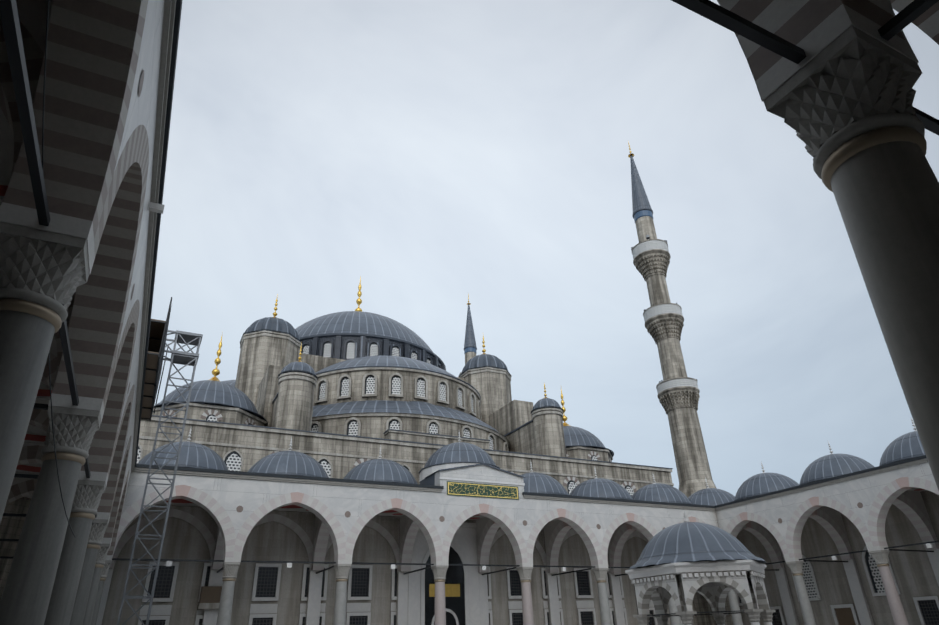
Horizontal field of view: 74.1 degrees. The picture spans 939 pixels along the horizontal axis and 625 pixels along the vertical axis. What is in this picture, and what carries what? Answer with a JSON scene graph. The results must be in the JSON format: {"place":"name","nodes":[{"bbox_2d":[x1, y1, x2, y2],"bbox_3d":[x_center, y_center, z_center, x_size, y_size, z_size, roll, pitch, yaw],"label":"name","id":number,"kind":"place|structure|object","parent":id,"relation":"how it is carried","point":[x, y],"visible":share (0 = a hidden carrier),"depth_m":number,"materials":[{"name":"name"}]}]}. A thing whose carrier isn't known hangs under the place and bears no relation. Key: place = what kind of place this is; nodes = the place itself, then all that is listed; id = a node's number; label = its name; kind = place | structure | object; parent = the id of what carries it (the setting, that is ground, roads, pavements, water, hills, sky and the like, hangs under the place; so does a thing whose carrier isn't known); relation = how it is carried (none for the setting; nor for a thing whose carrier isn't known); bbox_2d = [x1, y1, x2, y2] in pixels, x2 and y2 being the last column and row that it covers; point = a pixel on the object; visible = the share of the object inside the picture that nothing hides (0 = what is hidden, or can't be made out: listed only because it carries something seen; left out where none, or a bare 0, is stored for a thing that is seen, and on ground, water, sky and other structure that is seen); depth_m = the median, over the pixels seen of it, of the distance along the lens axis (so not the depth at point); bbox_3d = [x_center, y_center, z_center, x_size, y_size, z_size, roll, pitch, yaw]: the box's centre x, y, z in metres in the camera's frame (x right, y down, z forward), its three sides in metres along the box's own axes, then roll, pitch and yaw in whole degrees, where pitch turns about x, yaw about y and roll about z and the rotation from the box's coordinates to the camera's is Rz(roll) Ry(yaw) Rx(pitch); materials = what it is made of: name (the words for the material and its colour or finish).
{"place":"outdoors","nodes":[
{"label":"outdoors","id":0,"kind":"place"},
{"bbox_2d":[151,0,938,495],"label":"sky","id":1,"kind":"structure","parent":0,"point":[435,154],"materials":[{"name":"white"}]},
{"label":"ground","id":2,"kind":"structure","parent":0,"visible":0},
{"bbox_2d":[117,330,202,624],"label":"scaffolding tower","id":3,"kind":"structure","parent":2,"relation":"on","point":[185,358],"depth_m":25.37,"materials":[{"name":"metal"}]},
{"bbox_2d":[101,276,697,624],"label":"mosque","id":4,"kind":"structure","parent":2,"relation":"on","point":[339,395],"depth_m":51.44,"materials":[{"name":"stone"}]},
{"bbox_2d":[459,294,476,375],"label":"minaret","id":5,"kind":"object","parent":2,"relation":"on","point":[470,348],"depth_m":124.49,"materials":[{"name":"stone"}]},
{"bbox_2d":[0,0,938,624],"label":"court arcades","id":6,"kind":"object","parent":2,"relation":"on","point":[86,92],"depth_m":11.45,"materials":[{"name":"stone"}]},
{"bbox_2d":[141,297,171,420],"bbox_3d":[-14.188,1.661,26.245,2.465,3.400,8.150,11,-30,-24],"label":"roof scaffolding","id":7,"kind":"object","parent":6,"relation":"on","point":[157,339],"depth_m":24.81,"materials":[{"name":"metal"}]},
{"bbox_2d":[420,463,524,497],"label":"pediment","id":8,"kind":"structure","parent":6,"relation":"on","point":[482,473],"depth_m":45.85,"materials":[{"name":"stone"}]},
{"bbox_2d":[447,481,518,499],"bbox_3d":[1.038,13.013,45.404,5.900,0.950,0.028,11,-30,-24],"label":"inscription panel","id":9,"kind":"object","parent":8,"relation":"attached to","point":[480,490],"depth_m":45.34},
{"bbox_2d":[96,490,938,624],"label":"court outer walls","id":10,"kind":"structure","parent":2,"relation":"on","point":[851,592],"depth_m":49.27,"materials":[{"name":"stone"}]},
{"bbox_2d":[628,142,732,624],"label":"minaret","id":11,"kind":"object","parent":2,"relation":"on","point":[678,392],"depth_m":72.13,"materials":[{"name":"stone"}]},
{"bbox_2d":[625,510,775,624],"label":"ablution fountain","id":12,"kind":"object","parent":2,"relation":"on","point":[681,564],"depth_m":25.61,"materials":[{"name":"stone"}]}
]}

